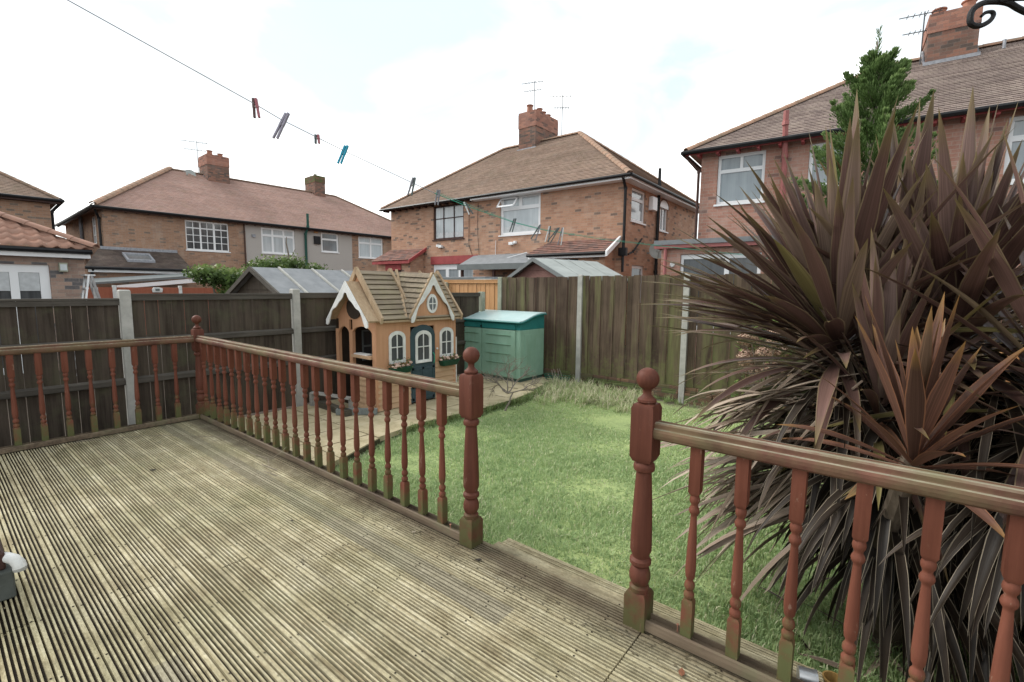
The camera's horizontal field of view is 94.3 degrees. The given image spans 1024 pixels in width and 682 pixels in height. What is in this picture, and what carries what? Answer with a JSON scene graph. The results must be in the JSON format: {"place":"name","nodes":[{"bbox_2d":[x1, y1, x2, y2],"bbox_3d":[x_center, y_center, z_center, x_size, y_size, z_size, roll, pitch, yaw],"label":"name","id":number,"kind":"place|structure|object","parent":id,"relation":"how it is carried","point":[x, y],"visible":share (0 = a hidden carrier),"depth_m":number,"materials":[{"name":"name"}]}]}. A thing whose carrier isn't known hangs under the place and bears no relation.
{"place":"outdoors","nodes":[
{"label":"outdoors","id":0,"kind":"place"},
{"bbox_2d":[0,540,26,601],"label":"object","id":1,"kind":"structure","parent":0,"point":[11,564],"depth_m":2.08,"materials":[{"name":"white paint"}]},
{"bbox_2d":[0,171,64,264],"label":"brick house","id":2,"kind":"structure","parent":0,"point":[19,198],"depth_m":18.93,"materials":[{"name":"brown brick"}]},
{"bbox_2d":[226,266,352,312],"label":"garden shed","id":3,"kind":"structure","parent":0,"point":[250,279],"depth_m":7.82,"materials":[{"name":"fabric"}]},
{"bbox_2d":[4,330,744,467],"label":"ground","id":4,"kind":"structure","parent":0,"point":[190,400],"depth_m":7.12,"materials":[{"name":"soil"}]},
{"bbox_2d":[0,524,56,681],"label":"deck substructure","id":5,"kind":"object","parent":4,"relation":"on","point":[33,616],"depth_m":2.00,"materials":[{"name":"wood"}]},
{"bbox_2d":[0,419,750,681],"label":"deck","id":6,"kind":"structure","parent":5,"relation":"on","point":[195,589],"depth_m":2.18,"materials":[{"name":"brown wood"}]},
{"bbox_2d":[0,335,198,453],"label":"balustrade","id":7,"kind":"object","parent":6,"relation":"on","point":[36,351],"visible":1,"depth_m":4.25,"materials":[{"name":"brown wood"}]},
{"bbox_2d":[191,315,203,418],"bbox_3d":[-3.240,0.269,4.926,0.090,1.074,0.090,6,8,38],"label":"newel post","id":8,"kind":"object","parent":6,"relation":"on","point":[196,330],"visible":0.77,"depth_m":4.89,"materials":[{"name":"brown wood"}]},
{"bbox_2d":[195,335,458,540],"bbox_3d":[-1.729,0.515,3.735,3.794,0.861,0.074,6,8,38],"label":"balustrade","id":9,"kind":"object","parent":6,"relation":"on","point":[420,513],"visible":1,"depth_m":3.36,"materials":[{"name":"brown wood"}]},
{"bbox_2d":[3,419,736,681],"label":"deck debris","id":10,"kind":"object","parent":6,"relation":"on","point":[445,563],"visible":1,"depth_m":2.21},
{"bbox_2d":[459,347,482,548],"bbox_3d":[-0.216,0.564,2.522,0.090,1.074,0.090,6,8,38],"label":"newel post","id":11,"kind":"object","parent":6,"relation":"on","point":[471,413],"visible":1,"depth_m":2.49,"materials":[{"name":"brown wood"}]},
{"bbox_2d":[623,368,661,633],"bbox_3d":[0.528,0.638,1.917,0.090,1.074,0.090,6,8,38],"label":"newel post","id":12,"kind":"object","parent":6,"relation":"on","point":[646,415],"visible":1,"depth_m":1.89,"materials":[{"name":"brown wood"}]},
{"bbox_2d":[678,668,684,675],"bbox_3d":[0.612,1.194,1.712,0.022,0.004,0.040,6,8,38],"label":"dead leaf","id":13,"kind":"object","parent":6,"relation":"on","point":[681,671],"visible":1,"depth_m":1.72,"materials":[{"name":"orange plant"}]},
{"bbox_2d":[645,420,1023,681],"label":"balustrade","id":14,"kind":"object","parent":6,"relation":"on","point":[936,490],"visible":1,"depth_m":1.50,"materials":[{"name":"brown wood"}]},
{"bbox_2d":[0,211,99,372],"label":"pantiled extension","id":15,"kind":"object","parent":4,"relation":"on","point":[55,269],"visible":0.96,"depth_m":9.35,"materials":[{"name":"brick"}]},
{"bbox_2d":[0,264,51,372],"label":"french doors","id":16,"kind":"structure","parent":15,"relation":"in","point":[13,269],"depth_m":9.18,"materials":[{"name":"plastic"}]},
{"bbox_2d":[0,298,127,454],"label":"boarded fence","id":17,"kind":"object","parent":4,"relation":"on","point":[102,317],"visible":0.62,"depth_m":4.62,"materials":[{"name":"brown wood"}]},
{"bbox_2d":[75,274,100,375],"bbox_3d":[-8.294,-0.345,9.439,0.432,1.935,0.999,2,7,17],"label":"stepladder","id":18,"kind":"object","parent":4,"relation":"on","point":[94,290],"visible":0.34,"depth_m":9.31,"materials":[{"name":"metal"}]},
{"bbox_2d":[87,287,112,297],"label":"fence","id":19,"kind":"object","parent":4,"relation":"on","point":[105,292],"visible":0.14,"depth_m":15.78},
{"bbox_2d":[112,285,116,297],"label":"fence post","id":20,"kind":"object","parent":4,"relation":"on","point":[114,289],"visible":0.36,"depth_m":15.95,"materials":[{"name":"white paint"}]},
{"bbox_2d":[117,290,135,424],"bbox_3d":[-4.065,0.302,5.053,0.100,1.685,0.095,6,8,38],"label":"fence post","id":21,"kind":"object","parent":4,"relation":"on","point":[125,317],"visible":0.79,"depth_m":4.99,"materials":[{"name":"concrete"}]},
{"bbox_2d":[84,246,193,286],"bbox_3d":[-16.017,-2.345,20.329,2.431,3.360,3.672,6,8,38],"label":"skylight lean to","id":22,"kind":"object","parent":4,"relation":"on","point":[106,261],"visible":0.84,"depth_m":19.98,"materials":[{"name":"tile"}]},
{"bbox_2d":[86,273,205,287],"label":"sloping roof outbuilding","id":23,"kind":"structure","parent":4,"relation":"on","point":[137,278],"depth_m":18.17,"materials":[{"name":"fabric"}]},
{"bbox_2d":[116,287,178,334],"bbox_3d":[-12.778,-1.061,16.778,0.030,1.650,1.800,6,8,40],"label":"fence","id":24,"kind":"object","parent":4,"relation":"on","point":[140,290],"visible":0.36,"depth_m":16.67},
{"bbox_2d":[152,287,162,291],"bbox_3d":[-12.560,-1.815,16.831,0.055,0.180,0.320,6,8,40],"label":"sign plate","id":25,"kind":"object","parent":24,"relation":"attached to","point":[156,289],"visible":1,"depth_m":16.81,"materials":[{"name":"white paint"}]},
{"bbox_2d":[182,288,223,328],"bbox_3d":[-11.654,-1.195,18.086,0.030,1.650,1.500,6,8,40],"label":"fence","id":26,"kind":"object","parent":4,"relation":"on","point":[197,290],"visible":0.21,"depth_m":17.84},
{"bbox_2d":[131,293,293,422],"bbox_3d":[-3.498,0.190,5.758,0.077,1.524,1.720,6,8,38],"label":"boarded fence","id":27,"kind":"object","parent":4,"relation":"on","point":[267,323],"visible":0.52,"depth_m":5.56,"materials":[{"name":"brown wood"}]},
{"bbox_2d":[181,263,246,292],"bbox_3d":[-7.213,-0.802,12.042,1.688,2.302,1.802,6,8,38],"label":"ivy bush","id":28,"kind":"object","parent":4,"relation":"on","point":[214,277],"visible":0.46,"depth_m":11.48,"materials":[{"name":"green plant"}]},
{"bbox_2d":[55,140,391,312],"bbox_3d":[-15.359,-6.579,30.013,11.284,9.660,18.942,6,8,38],"label":"terrace row","id":29,"kind":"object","parent":4,"relation":"on","point":[211,212],"visible":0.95,"depth_m":25.04,"materials":[{"name":"brown brick"}]},
{"bbox_2d":[92,216,96,243],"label":"window","id":30,"kind":"structure","parent":29,"relation":"in","point":[93,218],"depth_m":21.75,"materials":[{"name":"glass"}]},
{"bbox_2d":[185,220,230,252],"bbox_3d":[-14.854,-5.082,23.203,0.130,1.441,1.940,6,8,40],"label":"window","id":31,"kind":"structure","parent":29,"relation":"in","point":[200,235],"depth_m":23.21,"materials":[{"name":"plastic"}]},
{"bbox_2d":[261,227,296,255],"bbox_3d":[-12.649,-5.376,25.735,0.130,1.371,1.860,6,8,40],"label":"window","id":32,"kind":"structure","parent":29,"relation":"in","point":[273,240],"depth_m":25.73,"materials":[{"name":"plastic"}]},
{"bbox_2d":[321,232,339,253],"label":"window","id":33,"kind":"structure","parent":29,"relation":"in","point":[329,241],"depth_m":27.98,"materials":[{"name":"plastic"}]},
{"bbox_2d":[358,236,382,258],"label":"window","id":34,"kind":"structure","parent":29,"relation":"in","point":[369,248],"depth_m":30.06,"materials":[{"name":"plastic"}]},
{"bbox_2d":[241,237,332,269],"bbox_3d":[-7.470,-1.790,16.052,1.790,3.361,2.942,6,8,38],"label":"garden bush","id":35,"kind":"object","parent":4,"relation":"on","point":[288,262],"visible":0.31,"depth_m":15.54,"materials":[{"name":"green plant"}]},
{"bbox_2d":[289,289,303,406],"bbox_3d":[-2.926,0.147,6.465,0.100,1.705,0.095,6,8,38],"label":"fence post","id":36,"kind":"object","parent":4,"relation":"on","point":[296,326],"visible":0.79,"depth_m":6.40,"materials":[{"name":"concrete"}]},
{"bbox_2d":[300,293,337,402],"bbox_3d":[-2.360,0.041,7.170,0.077,1.532,1.720,6,8,38],"label":"boarded fence","id":37,"kind":"object","parent":4,"relation":"on","point":[318,333],"visible":0.27,"depth_m":6.68,"materials":[{"name":"brown wood"}]},
{"bbox_2d":[372,247,426,272],"bbox_3d":[-4.758,-2.201,19.969,2.490,3.370,0.965,6,8,38],"label":"brick porch","id":38,"kind":"object","parent":4,"relation":"on","point":[412,260],"visible":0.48,"depth_m":19.49,"materials":[{"name":"tile"}]},
{"bbox_2d":[444,280,497,309],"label":"boarded fence","id":39,"kind":"object","parent":4,"relation":"on","point":[469,286],"visible":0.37,"depth_m":9.80,"materials":[{"name":"beige wood"}]},
{"bbox_2d":[396,383,546,435],"bbox_3d":[-0.276,0.954,6.743,0.349,0.141,3.422,5,8,35],"label":"edging","id":40,"kind":"object","parent":4,"relation":"on","point":[501,404],"visible":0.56,"depth_m":6.64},
{"bbox_2d":[478,292,484,311],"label":"fence post","id":41,"kind":"object","parent":4,"relation":"on","point":[482,302],"visible":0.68,"depth_m":9.25,"materials":[{"name":"grey concrete"}]},
{"bbox_2d":[457,253,529,276],"bbox_3d":[-0.486,-1.573,16.520,3.380,2.960,1.352,6,8,38],"label":"lean to canopy","id":42,"kind":"object","parent":4,"relation":"on","point":[494,262],"visible":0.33,"depth_m":16.17,"materials":[{"name":"plastic"}]},
{"bbox_2d":[497,277,501,309],"bbox_3d":[-0.231,-0.295,9.543,0.090,1.960,0.090,6,8,38],"label":"fence post","id":43,"kind":"object","parent":4,"relation":"on","point":[499,304],"visible":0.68,"depth_m":9.43,"materials":[{"name":"grey concrete"}]},
{"bbox_2d":[379,79,699,342],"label":"semi detached house","id":44,"kind":"structure","parent":4,"relation":"on","point":[545,176],"depth_m":17.02,"materials":[{"name":"brown brick"}]},
{"bbox_2d":[432,203,463,240],"bbox_3d":[-2.482,-4.633,18.582,1.740,1.361,0.130,5,8,37],"label":"window","id":45,"kind":"structure","parent":44,"relation":"in","point":[448,219],"depth_m":18.63,"materials":[{"name":"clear glass"}]},
{"bbox_2d":[434,264,472,276],"bbox_3d":[-2.308,-1.722,18.806,2.172,2.592,0.040,5,8,37],"label":"patio door","id":46,"kind":"structure","parent":44,"relation":"in","point":[450,270],"depth_m":18.77,"materials":[{"name":"plastic"}]},
{"bbox_2d":[496,193,540,236],"bbox_3d":[0.207,-4.355,16.403,1.820,1.381,0.365,5,8,37],"label":"window","id":47,"kind":"structure","parent":44,"relation":"in","point":[526,208],"depth_m":16.50,"materials":[{"name":"plastic"}]},
{"bbox_2d":[632,265,642,300],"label":"window","id":48,"kind":"structure","parent":44,"relation":"in","point":[636,270],"depth_m":15.51,"materials":[{"name":"plastic"}]},
{"bbox_2d":[630,188,645,225],"bbox_3d":[3.975,-4.238,15.036,0.143,1.041,1.180,5,8,37],"label":"window","id":49,"kind":"structure","parent":44,"relation":"in","point":[637,206],"depth_m":15.12,"materials":[{"name":"plastic"}]},
{"bbox_2d":[659,198,668,233],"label":"window","id":50,"kind":"structure","parent":44,"relation":"in","point":[664,206],"depth_m":16.86,"materials":[{"name":"plastic"}]},
{"bbox_2d":[502,276,577,383],"bbox_3d":[0.493,-0.226,8.976,1.746,1.959,0.125,6,8,38],"label":"boarded fence","id":51,"kind":"object","parent":4,"relation":"on","point":[536,294],"visible":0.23,"depth_m":8.74,"materials":[{"name":"wood"}]},
{"bbox_2d":[544,369,570,380],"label":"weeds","id":52,"kind":"object","parent":4,"relation":"on","point":[552,375],"visible":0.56,"depth_m":8.51,"materials":[{"name":"green plant"}]},
{"bbox_2d":[526,236,620,270],"bbox_3d":[1.840,-1.569,14.967,2.900,3.340,0.996,6,8,38],"label":"tiled lean to","id":53,"kind":"object","parent":4,"relation":"on","point":[601,251],"visible":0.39,"depth_m":14.46,"materials":[{"name":"brown tile"}]},
{"bbox_2d":[575,275,583,381],"bbox_3d":[1.196,-0.167,8.388,0.085,1.985,0.085,6,8,38],"label":"fence post","id":54,"kind":"object","parent":4,"relation":"on","point":[579,326],"visible":0.82,"depth_m":8.34,"materials":[{"name":"concrete"}]},
{"bbox_2d":[580,275,683,401],"bbox_3d":[1.928,-0.091,7.832,1.746,1.972,0.129,6,8,38],"label":"boarded fence","id":55,"kind":"object","parent":4,"relation":"on","point":[617,324],"visible":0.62,"depth_m":7.79,"materials":[{"name":"wood"}]},
{"bbox_2d":[483,538,822,681],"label":"deck step","id":56,"kind":"object","parent":4,"relation":"on","point":[591,582],"visible":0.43,"depth_m":2.22,"materials":[{"name":"brown wood"}]},
{"bbox_2d":[678,274,690,403],"bbox_3d":[2.632,-0.026,7.246,0.085,1.985,0.085,6,8,38],"label":"fence post","id":57,"kind":"object","parent":4,"relation":"on","point":[683,352],"visible":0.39,"depth_m":7.23,"materials":[{"name":"concrete"}]},
{"bbox_2d":[654,235,806,380],"bbox_3d":[5.621,-0.608,9.423,4.920,2.720,2.620,5,8,34],"label":"flat roof extension","id":58,"kind":"object","parent":4,"relation":"on","point":[679,255],"visible":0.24,"depth_m":9.22,"materials":[{"name":"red brick"}]},
{"bbox_2d":[681,252,761,333],"bbox_3d":[3.938,-0.908,9.115,1.520,1.521,0.130,5,8,34],"label":"window","id":59,"kind":"structure","parent":58,"relation":"in","point":[685,259],"depth_m":9.14,"materials":[{"name":"plastic"}]},
{"bbox_2d":[684,273,822,414],"bbox_3d":[3.381,0.046,6.679,1.786,1.980,0.125,6,8,38],"label":"boarded fence","id":60,"kind":"object","parent":4,"relation":"on","point":[719,352],"visible":0.22,"depth_m":7.01,"materials":[{"name":"wood"}]},
{"bbox_2d":[789,25,937,363],"bbox_3d":[5.339,-1.805,7.053,2.167,5.619,2.267,3,7,21],"label":"conifer","id":61,"kind":"object","parent":4,"relation":"on","point":[884,91],"visible":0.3,"depth_m":6.83,"materials":[{"name":"green plant"}]},
{"bbox_2d":[853,285,1023,373],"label":"boarded fence","id":62,"kind":"object","parent":4,"relation":"on","point":[1013,314],"visible":0.01,"depth_m":5.15,"materials":[{"name":"wood"}]},
{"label":"fence post","id":63,"kind":"object","parent":4,"relation":"on","visible":0},
{"bbox_2d":[67,0,771,258],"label":"washing line","id":64,"kind":"object","parent":63,"relation":"attached to","point":[362,159],"visible":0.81,"depth_m":2.02,"materials":[{"name":"plastic"}]},
{"bbox_2d":[252,98,260,117],"bbox_3d":[-0.914,-0.832,1.697,0.029,0.071,0.018,1,6,0],"label":"clothes peg","id":65,"kind":"object","parent":64,"relation":"attached to","point":[255,106],"visible":1,"depth_m":1.69,"materials":[{"name":"plastic"}]},
{"bbox_2d":[272,112,289,138],"bbox_3d":[-0.861,-0.802,1.770,0.065,0.099,0.015,-1,6,-12],"label":"clothes peg","id":66,"kind":"object","parent":64,"relation":"attached to","point":[282,122],"visible":1,"depth_m":1.77,"materials":[{"name":"plastic"}]},
{"bbox_2d":[314,134,319,143],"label":"clothes peg","id":67,"kind":"object","parent":64,"relation":"attached to","point":[317,137],"visible":1,"depth_m":1.86,"materials":[{"name":"plastic"}]},
{"bbox_2d":[337,145,348,163],"bbox_3d":[-0.694,-0.765,1.950,0.049,0.077,0.015,-1,7,-15],"label":"clothes peg","id":68,"kind":"object","parent":64,"relation":"hanging from","point":[344,150],"visible":1,"depth_m":1.95,"materials":[{"name":"plastic"}]},
{"bbox_2d":[407,177,415,195],"bbox_3d":[-0.465,-0.715,2.200,0.043,0.085,0.018,-2,7,-19],"label":"clothes peg","id":69,"kind":"object","parent":64,"relation":"attached to","point":[412,184],"visible":1,"depth_m":2.20,"materials":[{"name":"plastic"}]},
{"bbox_2d":[434,190,440,204],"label":"clothes peg","id":70,"kind":"object","parent":64,"relation":"attached to","point":[437,194],"visible":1,"depth_m":2.31,"materials":[{"name":"plastic"}]},
{"bbox_2d":[464,202,472,214],"bbox_3d":[-0.225,-0.683,2.448,0.054,0.066,0.015,2,6,9],"label":"clothes peg","id":71,"kind":"object","parent":64,"relation":"hanging from","point":[467,206],"visible":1,"depth_m":2.44,"materials":[{"name":"plastic"}]},
{"bbox_2d":[509,218,516,231],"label":"clothes peg","id":72,"kind":"object","parent":64,"relation":"attached to","point":[513,223],"visible":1,"depth_m":2.71,"materials":[{"name":"plastic"}]},
{"bbox_2d":[531,224,540,239],"bbox_3d":[0.145,-0.658,2.877,0.066,0.097,0.017,-1,6,-10],"label":"clothes peg","id":73,"kind":"object","parent":64,"relation":"attached to","point":[538,229],"visible":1,"depth_m":2.87,"materials":[{"name":"plastic"}]},
{"bbox_2d":[545,226,550,241],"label":"clothes peg","id":74,"kind":"object","parent":64,"relation":"attached to","point":[549,229],"visible":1,"depth_m":2.95,"materials":[{"name":"plastic"}]},
{"bbox_2d":[547,227,559,242],"bbox_3d":[0.262,-0.671,3.010,0.082,0.098,0.014,0,6,-9],"label":"clothes peg","id":75,"kind":"object","parent":64,"relation":"attached to","point":[556,231],"visible":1,"depth_m":3.00,"materials":[{"name":"plastic"}]},
{"bbox_2d":[557,228,563,244],"bbox_3d":[0.314,-0.672,3.055,0.047,0.115,0.020,-2,7,-23],"label":"clothes peg","id":76,"kind":"object","parent":64,"relation":"hanging from","point":[562,230],"visible":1,"depth_m":3.05,"materials":[{"name":"plastic"}]},
{"bbox_2d":[230,376,553,466],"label":"patio","id":77,"kind":"structure","parent":0,"point":[395,422],"depth_m":5.84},
{"bbox_2d":[309,391,353,407],"bbox_3d":[-2.450,0.800,6.444,0.657,0.200,0.100,2,6,12],"label":"plank bench","id":78,"kind":"object","parent":77,"relation":"on","point":[312,402],"visible":0.67,"depth_m":6.42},
{"bbox_2d":[318,400,351,416],"bbox_3d":[-2.346,0.883,6.247,0.751,0.080,0.090,6,8,41],"label":"timber block","id":79,"kind":"object","parent":77,"relation":"on","point":[334,407],"depth_m":6.18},
{"bbox_2d":[336,408,377,414],"bbox_3d":[-1.986,0.900,6.081,0.510,0.070,0.070,0,6,-3],"label":"timber block","id":80,"kind":"object","parent":77,"relation":"on","point":[363,411],"depth_m":6.05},
{"bbox_2d":[326,267,462,411],"bbox_3d":[-1.650,-0.098,6.877,1.142,1.885,1.646,6,8,38],"label":"playhouse","id":81,"kind":"object","parent":77,"relation":"on","point":[396,320],"visible":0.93,"depth_m":6.54,"materials":[{"name":"brown wood"}]},
{"bbox_2d":[362,330,371,360],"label":"inner window","id":82,"kind":"structure","parent":81,"relation":"in","point":[366,334],"depth_m":7.00,"materials":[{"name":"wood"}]},
{"bbox_2d":[388,331,405,363],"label":"arched window","id":83,"kind":"structure","parent":81,"relation":"in","point":[397,339],"depth_m":6.35,"materials":[{"name":"white paint"}]},
{"bbox_2d":[410,325,434,402],"bbox_3d":[-1.249,0.308,6.728,0.077,1.080,0.450,6,8,38],"label":"door","id":84,"kind":"structure","parent":81,"relation":"in","point":[422,337],"depth_m":6.71,"materials":[{"name":"blue paint"}]},
{"bbox_2d":[426,294,437,312],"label":"oval window","id":85,"kind":"structure","parent":81,"relation":"in","point":[432,303],"depth_m":6.70,"materials":[{"name":"white paint"}]},
{"bbox_2d":[439,327,453,356],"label":"arched window","id":86,"kind":"structure","parent":81,"relation":"in","point":[446,336],"depth_m":7.05,"materials":[{"name":"white paint"}]},
{"bbox_2d":[456,337,456,381],"bbox_3d":[-1.091,0.346,7.622,0.580,0.870,0.060,6,8,38],"label":"white board","id":87,"kind":"object","parent":77,"relation":"on","point":[456,364],"visible":0.07,"depth_m":7.44,"materials":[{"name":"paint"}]},
{"bbox_2d":[451,293,479,374],"bbox_3d":[-1.203,-0.107,8.606,0.077,1.532,1.780,6,8,38],"label":"boarded fence","id":88,"kind":"object","parent":77,"relation":"on","point":[468,304],"visible":0.2,"depth_m":8.95,"materials":[{"name":"brown wood"}]},
{"bbox_2d":[464,309,546,381],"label":"garden store","id":89,"kind":"structure","parent":77,"relation":"on","point":[492,337],"depth_m":8.52,"materials":[{"name":"green plastic"}]},
{"bbox_2d":[464,321,481,372],"bbox_3d":[-0.780,0.101,8.907,0.552,0.940,0.035,6,8,38],"label":"door","id":90,"kind":"structure","parent":89,"relation":"in","point":[473,336],"depth_m":8.82,"materials":[{"name":"green plastic"}]},
{"bbox_2d":[482,322,515,377],"bbox_3d":[-0.251,0.153,8.486,0.772,0.940,0.035,6,8,38],"label":"door","id":91,"kind":"structure","parent":89,"relation":"in","point":[496,343],"depth_m":8.48,"materials":[{"name":"green plastic"}]},
{"bbox_2d":[442,277,497,292],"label":"flat roofed store","id":92,"kind":"structure","parent":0,"point":[458,278],"depth_m":11.13,"materials":[{"name":"wood"}]},
{"bbox_2d":[474,279,497,308],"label":"flat roofed store","id":93,"kind":"structure","parent":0,"point":[485,286],"depth_m":10.31,"materials":[{"name":"wood"}]},
{"bbox_2d":[0,0,1023,238],"label":"sky","id":94,"kind":"structure","parent":0,"point":[425,90],"materials":[{"name":"white"}]},
{"bbox_2d":[507,257,627,369],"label":"garden shed","id":95,"kind":"structure","parent":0,"point":[532,267],"depth_m":9.78,"materials":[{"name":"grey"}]},
{"bbox_2d":[335,386,1023,681],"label":"lawn","id":96,"kind":"structure","parent":0,"point":[622,422],"depth_m":3.76,"materials":[{"name":"green plant"}]},
{"bbox_2d":[480,355,540,410],"bbox_3d":[0.003,0.583,6.627,0.878,0.810,0.794,1,6,3],"label":"bare shrub","id":97,"kind":"object","parent":96,"relation":"on","point":[509,377],"visible":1,"depth_m":6.64,"materials":[{"name":"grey plant"}]},
{"bbox_2d":[528,372,642,412],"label":"rough grass","id":98,"kind":"structure","parent":96,"relation":"on","point":[586,393],"depth_m":7.34,"materials":[{"name":"green plant"}]},
{"bbox_2d":[731,302,790,419],"bbox_3d":[3.280,0.261,6.210,0.758,1.600,0.636,6,8,38],"label":"hydrangea","id":99,"kind":"object","parent":96,"relation":"on","point":[753,350],"visible":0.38,"depth_m":6.19,"materials":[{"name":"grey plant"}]},
{"bbox_2d":[643,89,1023,681],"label":"cordyline","id":100,"kind":"object","parent":96,"relation":"on","point":[881,269],"visible":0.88,"depth_m":2.10,"materials":[{"name":"brown plant"}]},
{"bbox_2d":[757,546,1020,681],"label":"fallen leaves","id":101,"kind":"object","parent":96,"relation":"on","point":[833,663],"visible":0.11,"depth_m":2.18,"materials":[{"name":"brown plant"}]},
{"bbox_2d":[943,373,1023,644],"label":"evergreen shrub","id":102,"kind":"object","parent":96,"relation":"on","point":[1015,375],"depth_m":2.30,"materials":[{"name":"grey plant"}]},
{"bbox_2d":[796,665,818,681],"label":"metal tin","id":103,"kind":"object","parent":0,"point":[805,674],"visible":0.98,"depth_m":1.67,"materials":[{"name":"metal"}]},
{"bbox_2d":[822,670,837,681],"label":"plastic pot","id":104,"kind":"object","parent":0,"point":[829,676],"visible":0.77,"depth_m":1.69,"materials":[{"name":"yellow plastic"}]},
{"bbox_2d":[680,0,1023,349],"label":"terraced house","id":105,"kind":"structure","parent":0,"point":[954,64],"depth_m":10.59,"materials":[{"name":"red brick"}]},
{"bbox_2d":[713,150,765,206],"bbox_3d":[5.268,-3.735,10.964,1.080,1.161,0.130,5,8,34],"label":"window","id":106,"kind":"structure","parent":105,"relation":"in","point":[734,172],"depth_m":11.01,"materials":[{"name":"plastic"}]},
{"bbox_2d":[808,142,844,185],"bbox_3d":[6.689,-3.707,10.016,0.830,0.941,0.167,5,8,34],"label":"window","id":107,"kind":"structure","parent":105,"relation":"in","point":[822,176],"depth_m":10.17,"materials":[{"name":"plastic"}]},
{"bbox_2d":[1003,116,1023,184],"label":"window","id":108,"kind":"structure","parent":105,"relation":"in","point":[1016,135],"depth_m":8.48,"materials":[{"name":"plastic"}]},
{"bbox_2d":[966,0,1023,28],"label":"iron bracket","id":109,"kind":"object","parent":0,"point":[1013,5],"visible":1,"depth_m":1.15,"materials":[{"name":"black metal"}]}
]}

